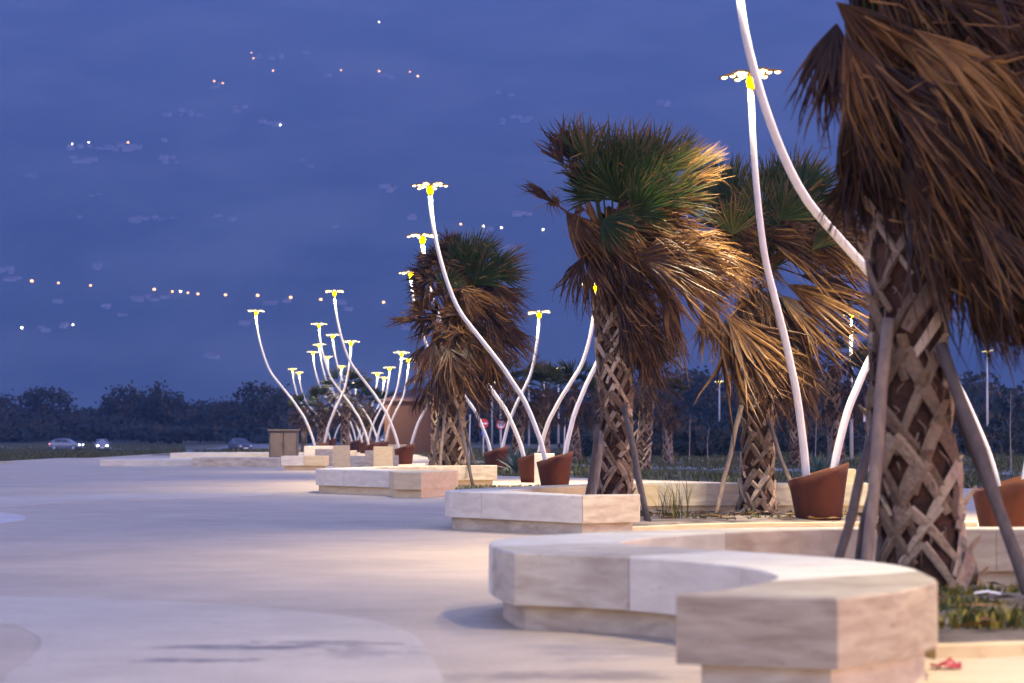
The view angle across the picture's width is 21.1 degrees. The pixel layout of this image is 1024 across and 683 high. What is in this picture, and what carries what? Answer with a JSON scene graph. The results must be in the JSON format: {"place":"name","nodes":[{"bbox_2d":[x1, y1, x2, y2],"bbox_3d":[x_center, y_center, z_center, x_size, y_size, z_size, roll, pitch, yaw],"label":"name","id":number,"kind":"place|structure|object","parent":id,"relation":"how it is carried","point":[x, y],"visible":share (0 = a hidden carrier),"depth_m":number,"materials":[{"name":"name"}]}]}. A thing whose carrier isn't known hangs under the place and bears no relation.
{"place":"outdoors","nodes":[
{"label":"outdoors","id":0,"kind":"place"},
{"bbox_2d":[186,443,339,451],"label":"road","id":1,"kind":"structure","parent":0,"point":[260,445],"depth_m":402.40,"materials":[{"name":"asphalt"}]},
{"bbox_2d":[228,438,252,449],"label":"car","id":2,"kind":"object","parent":1,"relation":"on","point":[239,443],"visible":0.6,"depth_m":290.93,"materials":[{"name":"paint"}]},
{"bbox_2d":[315,449,333,465],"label":"stone block","id":3,"kind":"structure","parent":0,"point":[325,452],"depth_m":103.92,"materials":[{"name":"stone"}]},
{"bbox_2d":[350,456,364,466],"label":"stone block","id":4,"kind":"structure","parent":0,"point":[357,461],"depth_m":100.91,"materials":[{"name":"stone"}]},
{"bbox_2d":[365,450,373,466],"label":"stone block","id":5,"kind":"structure","parent":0,"point":[369,455],"depth_m":97.42,"materials":[{"name":"stone"}]},
{"bbox_2d":[455,484,538,489],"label":"weeds","id":6,"kind":"object","parent":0,"point":[475,486],"visible":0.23,"depth_m":61.10,"materials":[{"name":"green plant"}]},
{"bbox_2d":[0,0,1023,412],"bbox_3d":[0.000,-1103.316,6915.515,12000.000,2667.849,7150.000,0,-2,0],"label":"sky","id":7,"kind":"structure","parent":0,"point":[100,72],"depth_m":4902.98,"materials":[{"name":"blue"}]},
{"bbox_2d":[0,452,1023,682],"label":"promenade paving","id":8,"kind":"structure","parent":0,"point":[417,567],"depth_m":26.56,"materials":[{"name":"concrete"}]},
{"bbox_2d":[0,512,25,523],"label":"paving inlay","id":9,"kind":"object","parent":8,"relation":"on","point":[7,517],"visible":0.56,"depth_m":40.56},
{"bbox_2d":[0,493,273,506],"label":"paving inlay","id":10,"kind":"object","parent":8,"relation":"on","point":[19,500],"visible":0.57,"depth_m":53.15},
{"bbox_2d":[100,458,192,465],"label":"stone wall","id":11,"kind":"structure","parent":8,"relation":"on","point":[149,462],"depth_m":103.91,"materials":[{"name":"stone"}]},
{"bbox_2d":[170,452,268,457],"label":"stone wall","id":12,"kind":"structure","parent":8,"relation":"on","point":[214,454],"depth_m":129.89,"materials":[{"name":"stone"}]},
{"bbox_2d":[0,596,443,682],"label":"paving inlay","id":13,"kind":"object","parent":8,"relation":"on","point":[91,640],"visible":0.95,"depth_m":16.13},
{"bbox_2d":[193,457,283,466],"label":"stone wall","id":14,"kind":"structure","parent":8,"relation":"on","point":[237,462],"depth_m":100.91,"materials":[{"name":"stone"}]},
{"bbox_2d":[267,429,299,456],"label":"utility cabinet","id":15,"kind":"object","parent":8,"relation":"on","point":[283,442],"visible":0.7,"depth_m":127.92,"materials":[{"name":"metal"}]},
{"bbox_2d":[281,456,328,469],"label":"stone bench","id":16,"kind":"object","parent":8,"relation":"on","point":[302,462],"visible":0.98,"depth_m":91.92,"materials":[{"name":"stone"}]},
{"bbox_2d":[304,446,333,455],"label":"stone bench","id":17,"kind":"object","parent":8,"relation":"on","point":[309,450],"visible":0.39,"depth_m":111.92,"materials":[{"name":"stone"}]},
{"bbox_2d":[301,384,340,444],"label":"palm tree","id":18,"kind":"object","parent":8,"relation":"on","point":[320,420],"visible":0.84,"depth_m":164.77,"materials":[{"name":"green plant"}]},
{"bbox_2d":[315,442,328,445],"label":"rust planter pot","id":19,"kind":"object","parent":8,"relation":"on","point":[325,444],"visible":0.23,"depth_m":124.58,"materials":[{"name":"metal"}]},
{"bbox_2d":[247,309,314,445],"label":"street lamp","id":20,"kind":"object","parent":19,"relation":"on","point":[283,388],"visible":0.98,"depth_m":124.89,"materials":[{"name":"metal"}]},
{"bbox_2d":[324,340,360,442],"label":"street lamp","id":21,"kind":"object","parent":19,"relation":"in","point":[338,402],"visible":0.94,"depth_m":125.03,"materials":[{"name":"metal"}]},
{"bbox_2d":[321,366,374,444],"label":"palm tree","id":22,"kind":"object","parent":8,"relation":"on","point":[344,419],"visible":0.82,"depth_m":149.71,"materials":[{"name":"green plant"}]},
{"bbox_2d":[364,441,380,449],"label":"rust planter pot","id":23,"kind":"object","parent":8,"relation":"on","point":[369,446],"visible":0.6,"depth_m":137.55,"materials":[{"name":"metal"}]},
{"bbox_2d":[310,322,368,444],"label":"street lamp","id":24,"kind":"object","parent":23,"relation":"on","point":[348,401],"visible":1,"depth_m":137.88,"materials":[{"name":"metal"}]},
{"bbox_2d":[375,351,409,442],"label":"street lamp","id":25,"kind":"object","parent":23,"relation":"in","point":[394,396],"visible":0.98,"depth_m":138.03,"materials":[{"name":"metal"}]},
{"bbox_2d":[380,440,389,445],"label":"rust planter pot","id":26,"kind":"object","parent":8,"relation":"on","point":[385,443],"visible":0.36,"depth_m":151.54,"materials":[{"name":"metal"}]},
{"bbox_2d":[325,333,378,441],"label":"street lamp","id":27,"kind":"object","parent":26,"relation":"on","point":[367,416],"visible":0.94,"depth_m":151.90,"materials":[{"name":"metal"}]},
{"bbox_2d":[385,358,411,440],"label":"street lamp","id":28,"kind":"object","parent":26,"relation":"in","point":[400,401],"visible":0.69,"depth_m":152.01,"materials":[{"name":"metal"}]},
{"bbox_2d":[394,443,414,463],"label":"rust planter pot","id":29,"kind":"object","parent":8,"relation":"on","point":[405,453],"visible":0.94,"depth_m":109.59,"materials":[{"name":"metal"}]},
{"bbox_2d":[325,289,399,447],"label":"street lamp","id":30,"kind":"object","parent":29,"relation":"on","point":[334,291],"visible":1,"depth_m":109.90,"materials":[{"name":"metal"}]},
{"bbox_2d":[316,465,496,497],"bbox_3d":[-2.445,2.974,59.151,3.297,0.490,12.472,0,-2,5],"label":"stone bench","id":31,"kind":"object","parent":8,"relation":"on","point":[416,481],"visible":0.98,"depth_m":55.77,"materials":[{"name":"stone"}]},
{"bbox_2d":[333,445,349,467],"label":"stone block","id":32,"kind":"structure","parent":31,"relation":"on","point":[341,457],"depth_m":95.92,"materials":[{"name":"stone"}]},
{"bbox_2d":[373,446,392,466],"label":"stone block","id":33,"kind":"structure","parent":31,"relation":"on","point":[383,455],"depth_m":93.92,"materials":[{"name":"stone"}]},
{"bbox_2d":[400,361,471,465],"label":"palm tree","id":34,"kind":"object","parent":8,"relation":"on","point":[433,419],"visible":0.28,"depth_m":70.84,"materials":[{"name":"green plant"}]},
{"bbox_2d":[431,415,440,464],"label":"wooden prop","id":35,"kind":"object","parent":8,"relation":"on","point":[435,440],"visible":0.63,"depth_m":64.70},
{"bbox_2d":[439,399,447,465],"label":"wooden prop","id":36,"kind":"object","parent":8,"relation":"on","point":[442,439],"visible":0.71,"depth_m":64.34,"materials":[{"name":"brown wood"}]},
{"bbox_2d":[384,226,545,464],"bbox_3d":[-1.139,0.288,64.818,3.962,6.205,2.440,0,-2,0],"label":"palm tree","id":37,"kind":"object","parent":8,"relation":"on","point":[457,355],"visible":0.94,"depth_m":64.61,"materials":[{"name":"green plant"}]},
{"bbox_2d":[456,409,473,485],"bbox_3d":[-1.081,2.535,64.153,0.095,1.916,0.964,1,-2,-27],"label":"wooden prop","id":38,"kind":"object","parent":8,"relation":"on","point":[464,446],"visible":0.9,"depth_m":64.15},
{"bbox_2d":[517,449,549,482],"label":"rust planter pot","id":39,"kind":"object","parent":8,"relation":"on","point":[526,467],"visible":0.64,"depth_m":69.12,"materials":[{"name":"metal"}]},
{"bbox_2d":[406,232,525,456],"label":"street lamp","id":40,"kind":"object","parent":39,"relation":"on","point":[420,236],"visible":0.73,"depth_m":69.36,"materials":[{"name":"metal"}]},
{"bbox_2d":[537,283,595,451],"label":"street lamp","id":41,"kind":"object","parent":39,"relation":"in","point":[561,397],"visible":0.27,"depth_m":69.55,"materials":[{"name":"metal"}]},
{"bbox_2d":[536,451,573,485],"bbox_3d":[0.969,2.889,61.938,0.840,0.845,0.840,0,-2,-2],"label":"rust planter pot","id":42,"kind":"object","parent":8,"relation":"on","point":[555,470],"visible":0.92,"depth_m":61.62,"materials":[{"name":"metal"}]},
{"bbox_2d":[411,181,546,459],"bbox_3d":[-0.731,-0.413,61.969,3.104,6.370,0.851,0,-2,0],"label":"street lamp","id":43,"kind":"object","parent":42,"relation":"on","point":[431,187],"visible":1,"depth_m":61.93,"materials":[{"name":"metal"}]},
{"bbox_2d":[563,361,596,453],"bbox_3d":[2.087,0.191,62.260,1.829,5.174,0.809,1,-2,-31],"label":"street lamp","id":44,"kind":"object","parent":42,"relation":"in","point":[576,409],"visible":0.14,"depth_m":62.11,"materials":[{"name":"metal"}]},
{"bbox_2d":[445,483,867,534],"bbox_3d":[2.139,2.289,38.568,4.362,0.490,10.423,-1,-2,33],"label":"stone bench","id":45,"kind":"object","parent":8,"relation":"on","point":[559,509],"visible":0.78,"depth_m":34.90,"materials":[{"name":"stone"}]},
{"bbox_2d":[633,514,877,525],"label":"planting soil","id":46,"kind":"structure","parent":8,"relation":"on","point":[655,520],"depth_m":37.39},
{"bbox_2d":[585,424,600,494],"bbox_3d":[1.082,1.789,37.507,0.085,1.319,0.433,-1,-2,34],"label":"wooden prop","id":47,"kind":"object","parent":46,"relation":"on","point":[591,474],"visible":0.72,"depth_m":37.53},
{"bbox_2d":[592,433,603,494],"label":"wooden prop","id":48,"kind":"object","parent":46,"relation":"on","point":[598,466],"visible":0.69,"depth_m":37.39,"materials":[{"name":"brown wood"}]},
{"bbox_2d":[621,406,650,521],"bbox_3d":[1.686,1.685,37.214,0.104,1.635,1.020,1,-2,-17],"label":"wooden prop","id":49,"kind":"object","parent":46,"relation":"on","point":[635,460],"visible":0.9,"depth_m":37.20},
{"bbox_2d":[513,110,767,493],"bbox_3d":[1.846,-0.375,37.923,3.676,5.732,2.344,0,-2,0],"label":"palm tree","id":50,"kind":"object","parent":46,"relation":"on","point":[659,245],"visible":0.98,"depth_m":37.65,"materials":[{"name":"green plant"}]},
{"bbox_2d":[652,473,694,518],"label":"dry stalks","id":51,"kind":"object","parent":46,"relation":"on","point":[674,510],"visible":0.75,"depth_m":38.05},
{"bbox_2d":[714,405,743,513],"bbox_3d":[3.163,1.790,40.313,0.080,1.730,0.906,-1,-2,33],"label":"wooden prop","id":52,"kind":"object","parent":46,"relation":"on","point":[726,469],"visible":0.87,"depth_m":40.30,"materials":[{"name":"brown wood"}]},
{"bbox_2d":[640,508,860,519],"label":"weeds","id":53,"kind":"object","parent":46,"relation":"on","point":[752,513],"visible":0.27,"depth_m":39.14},
{"bbox_2d":[685,141,869,514],"bbox_3d":[4.147,-0.261,40.507,3.382,5.676,2.912,0,-2,0],"label":"palm tree","id":54,"kind":"object","parent":46,"relation":"on","point":[759,373],"visible":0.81,"depth_m":40.45,"materials":[{"name":"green plant"}]},
{"bbox_2d":[767,418,791,487],"bbox_3d":[4.001,1.869,40.312,0.086,1.500,0.874,1,-2,-33],"label":"wooden prop","id":55,"kind":"object","parent":46,"relation":"on","point":[779,454],"visible":0.6,"depth_m":40.41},
{"bbox_2d":[640,510,1023,625],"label":"fallen leaves","id":56,"kind":"object","parent":46,"relation":"on","point":[701,512],"visible":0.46,"depth_m":20.76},
{"bbox_2d":[489,527,1023,682],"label":"stone bench","id":57,"kind":"object","parent":8,"relation":"on","point":[767,605],"visible":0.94,"depth_m":15.78,"materials":[{"name":"stone"}]},
{"bbox_2d":[633,522,976,530],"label":"kerb","id":58,"kind":"structure","parent":8,"relation":"on","point":[747,525],"depth_m":36.25,"materials":[{"name":"stone"}]},
{"bbox_2d":[788,462,848,520],"bbox_3d":[4.233,2.091,37.952,0.840,0.845,0.840,0,-2,5],"label":"rust planter pot","id":59,"kind":"object","parent":8,"relation":"on","point":[819,494],"visible":0.91,"depth_m":37.64,"materials":[{"name":"metal"}]},
{"bbox_2d":[719,67,809,476],"bbox_3d":[3.418,-0.876,37.603,0.779,5.662,1.449,-1,-2,35],"label":"street lamp","id":60,"kind":"object","parent":59,"relation":"on","point":[743,74],"visible":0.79,"depth_m":37.53,"materials":[{"name":"metal"}]},
{"bbox_2d":[794,451,840,475],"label":"agave plant","id":61,"kind":"object","parent":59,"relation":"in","point":[818,465],"visible":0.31,"depth_m":71.81,"materials":[{"name":"green plant"}]},
{"bbox_2d":[830,356,868,467],"bbox_3d":[5.228,-0.340,38.593,1.893,4.664,0.780,0,-2,-14],"label":"street lamp","id":62,"kind":"object","parent":59,"relation":"in","point":[851,400],"visible":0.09,"depth_m":38.13,"materials":[{"name":"metal"}]},
{"bbox_2d":[842,468,855,515],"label":"stone block","id":63,"kind":"structure","parent":8,"relation":"on","point":[851,475],"depth_m":41.45,"materials":[{"name":"stone"}]},
{"bbox_2d":[930,656,962,667],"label":"litter","id":64,"kind":"object","parent":8,"relation":"on","point":[949,662],"visible":1,"depth_m":14.55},
{"bbox_2d":[925,641,1023,658],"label":"kerb","id":65,"kind":"structure","parent":8,"relation":"on","point":[980,649],"depth_m":15.31,"materials":[{"name":"stone"}]},
{"bbox_2d":[938,591,1023,642],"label":"planting soil","id":66,"kind":"structure","parent":8,"relation":"on","point":[962,634],"depth_m":16.69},
{"bbox_2d":[834,414,872,558],"bbox_3d":[2.515,1.146,20.121,0.086,1.479,0.912,-1,-2,35],"label":"wooden prop","id":67,"kind":"object","parent":66,"relation":"on","point":[854,502],"visible":0.54,"depth_m":20.09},
{"bbox_2d":[854,495,866,559],"bbox_3d":[2.699,1.262,20.870,0.370,1.346,0.080,-1,-2,36],"label":"wooden prop","id":68,"kind":"object","parent":66,"relation":"on","point":[858,550],"visible":0.2,"depth_m":20.87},
{"bbox_2d":[860,318,894,561],"bbox_3d":[2.641,0.865,19.958,0.102,2.109,0.890,-1,-2,22],"label":"wooden prop","id":69,"kind":"object","parent":66,"relation":"on","point":[879,421],"visible":0.81,"depth_m":19.99,"materials":[{"name":"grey wood"}]},
{"bbox_2d":[784,0,1023,590],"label":"palm tree","id":70,"kind":"object","parent":66,"relation":"on","point":[929,186],"visible":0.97,"depth_m":20.01,"materials":[{"name":"brown plant"}]},
{"bbox_2d":[935,342,1023,594],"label":"wooden prop","id":71,"kind":"object","parent":66,"relation":"on","point":[978,448],"visible":1,"depth_m":19.85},
{"bbox_2d":[937,579,1023,629],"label":"weeds","id":72,"kind":"object","parent":66,"relation":"on","point":[1015,617],"visible":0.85,"depth_m":17.46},
{"bbox_2d":[954,406,1023,556],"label":"wooden prop","id":73,"kind":"object","parent":66,"relation":"on","point":[961,429],"visible":0.18,"depth_m":20.64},
{"bbox_2d":[973,475,1023,526],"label":"rust planter pot","id":74,"kind":"object","parent":8,"relation":"on","point":[1011,490],"visible":0.58,"depth_m":30.11,"materials":[{"name":"metal"}]},
{"bbox_2d":[736,0,1000,485],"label":"street lamp","id":75,"kind":"object","parent":74,"relation":"in","point":[847,247],"visible":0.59,"depth_m":29.15,"materials":[{"name":"metal"}]},
{"bbox_2d":[0,436,1023,488],"bbox_3d":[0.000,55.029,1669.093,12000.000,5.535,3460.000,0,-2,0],"label":"ground","id":76,"kind":"structure","parent":0,"point":[193,445],"depth_m":306.27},
{"bbox_2d":[0,389,25,411],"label":"tree","id":77,"kind":"object","parent":76,"relation":"on","point":[6,402],"visible":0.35,"depth_m":538.42,"materials":[{"name":"green plant"}]},
{"bbox_2d":[15,383,79,415],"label":"tree","id":78,"kind":"object","parent":76,"relation":"on","point":[36,401],"visible":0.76,"depth_m":519.35,"materials":[{"name":"green plant"}]},
{"bbox_2d":[49,438,83,449],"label":"car","id":79,"kind":"object","parent":76,"relation":"on","point":[61,443],"visible":0.89,"depth_m":349.09,"materials":[{"name":"silver paint"}]},
{"bbox_2d":[93,439,110,449],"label":"car","id":80,"kind":"object","parent":76,"relation":"on","point":[101,443],"visible":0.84,"depth_m":338.33,"materials":[{"name":"white paint"}]},
{"bbox_2d":[89,380,146,437],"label":"tree","id":81,"kind":"object","parent":76,"relation":"on","point":[115,403],"visible":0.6,"depth_m":498.78,"materials":[{"name":"green plant"}]},
{"bbox_2d":[0,443,268,460],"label":"grass","id":82,"kind":"structure","parent":76,"relation":"on","point":[47,452],"depth_m":255.39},
{"bbox_2d":[127,377,197,425],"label":"tree","id":83,"kind":"object","parent":76,"relation":"on","point":[172,405],"visible":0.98,"depth_m":468.37,"materials":[{"name":"green plant"}]},
{"bbox_2d":[184,395,237,441],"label":"tree","id":84,"kind":"object","parent":76,"relation":"on","point":[216,413],"visible":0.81,"depth_m":454.18,"materials":[{"name":"green plant"}]},
{"bbox_2d":[223,380,312,427],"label":"tree","id":85,"kind":"object","parent":76,"relation":"on","point":[258,415],"visible":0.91,"depth_m":438.59,"materials":[{"name":"green plant"}]},
{"bbox_2d":[285,394,317,451],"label":"palm tree","id":86,"kind":"object","parent":76,"relation":"on","point":[304,430],"visible":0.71,"depth_m":184.77,"materials":[{"name":"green plant"}]},
{"bbox_2d":[352,385,384,441],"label":"palm tree","id":87,"kind":"object","parent":76,"relation":"on","point":[366,424],"visible":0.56,"depth_m":171.74,"materials":[{"name":"green plant"}]},
{"bbox_2d":[375,389,399,435],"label":"palm tree","id":88,"kind":"object","parent":76,"relation":"on","point":[382,395],"visible":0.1,"depth_m":189.75,"materials":[{"name":"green plant"}]},
{"bbox_2d":[381,388,431,453],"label":"wooden hut","id":89,"kind":"object","parent":76,"relation":"on","point":[404,424],"visible":0.32,"depth_m":169.90,"materials":[{"name":"wood"}]},
{"bbox_2d":[483,445,508,470],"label":"rust planter pot","id":90,"kind":"object","parent":76,"relation":"on","point":[491,457],"visible":0.86,"depth_m":89.60,"materials":[{"name":"metal"}]},
{"bbox_2d":[398,270,491,450],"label":"street lamp","id":91,"kind":"object","parent":90,"relation":"on","point":[483,431],"visible":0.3,"depth_m":89.85,"materials":[{"name":"metal"}]},
{"bbox_2d":[501,310,550,447],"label":"street lamp","id":92,"kind":"object","parent":90,"relation":"in","point":[538,312],"visible":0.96,"depth_m":90.05,"materials":[{"name":"metal"}]},
{"bbox_2d":[0,370,1023,447],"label":"wood","id":93,"kind":"object","parent":76,"relation":"on","point":[16,425],"visible":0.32,"depth_m":426.01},
{"bbox_2d":[496,446,529,473],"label":"agave plant","id":94,"kind":"object","parent":76,"relation":"on","point":[513,465],"visible":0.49,"depth_m":85.80,"materials":[{"name":"green plant"}]},
{"bbox_2d":[491,354,557,455],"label":"palm tree","id":95,"kind":"object","parent":76,"relation":"on","point":[520,421],"visible":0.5,"depth_m":103.81,"materials":[{"name":"brown plant"}]},
{"bbox_2d":[543,358,600,462],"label":"palm tree","id":96,"kind":"object","parent":76,"relation":"on","point":[572,395],"visible":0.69,"depth_m":117.70,"materials":[{"name":"brown plant"}]},
{"bbox_2d":[579,375,600,451],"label":"palm tree","id":97,"kind":"object","parent":76,"relation":"on","point":[596,404],"visible":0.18,"depth_m":127.76,"materials":[{"name":"green plant"}]},
{"bbox_2d":[632,324,687,470],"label":"palm tree","id":98,"kind":"object","parent":76,"relation":"on","point":[644,410],"visible":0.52,"depth_m":91.75,"materials":[{"name":"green plant"}]},
{"bbox_2d":[652,373,690,464],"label":"palm tree","id":99,"kind":"object","parent":76,"relation":"on","point":[671,425],"visible":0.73,"depth_m":111.81,"materials":[{"name":"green plant"}]},
{"bbox_2d":[654,366,732,419],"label":"tree","id":100,"kind":"object","parent":76,"relation":"on","point":[697,382],"visible":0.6,"depth_m":357.12,"materials":[{"name":"green plant"}]},
{"bbox_2d":[413,447,1023,488],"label":"grass","id":101,"kind":"structure","parent":76,"relation":"on","point":[971,478],"depth_m":99.92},
{"bbox_2d":[558,414,1023,457],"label":"undergrowth","id":102,"kind":"object","parent":76,"relation":"on","point":[719,440],"visible":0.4,"depth_m":144.91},
{"bbox_2d":[773,358,824,466],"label":"palm tree","id":103,"kind":"object","parent":76,"relation":"on","point":[794,453],"visible":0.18,"depth_m":104.75,"materials":[{"name":"brown plant"}]},
{"bbox_2d":[806,315,869,466],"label":"palm tree","id":104,"kind":"object","parent":76,"relation":"on","point":[831,411],"visible":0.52,"depth_m":83.78,"materials":[{"name":"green plant"}]},
{"bbox_2d":[843,314,852,458],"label":"street lamp","id":105,"kind":"object","parent":76,"relation":"on","point":[851,439],"visible":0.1,"depth_m":132.85,"materials":[{"name":"metal"}]},
{"bbox_2d":[846,346,869,463],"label":"palm tree","id":106,"kind":"object","parent":76,"relation":"on","point":[867,378],"visible":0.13,"depth_m":95.85,"materials":[{"name":"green plant"}]},
{"bbox_2d":[981,350,993,426],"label":"street lamp","id":107,"kind":"object","parent":76,"relation":"on","point":[987,416],"visible":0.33,"depth_m":189.93,"materials":[{"name":"metal"}]},
{"bbox_2d":[534,453,553,485],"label":"stone block","id":108,"kind":"structure","parent":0,"point":[537,457],"depth_m":63.45,"materials":[{"name":"stone"}]},
{"bbox_2d":[466,461,1021,474],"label":"gravel path","id":109,"kind":"structure","parent":0,"point":[737,468],"depth_m":97.66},
{"bbox_2d":[518,360,572,452],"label":"palm tree","id":110,"kind":"object","parent":109,"relation":"on","point":[541,420],"visible":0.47,"depth_m":111.85,"materials":[{"name":"brown plant"}]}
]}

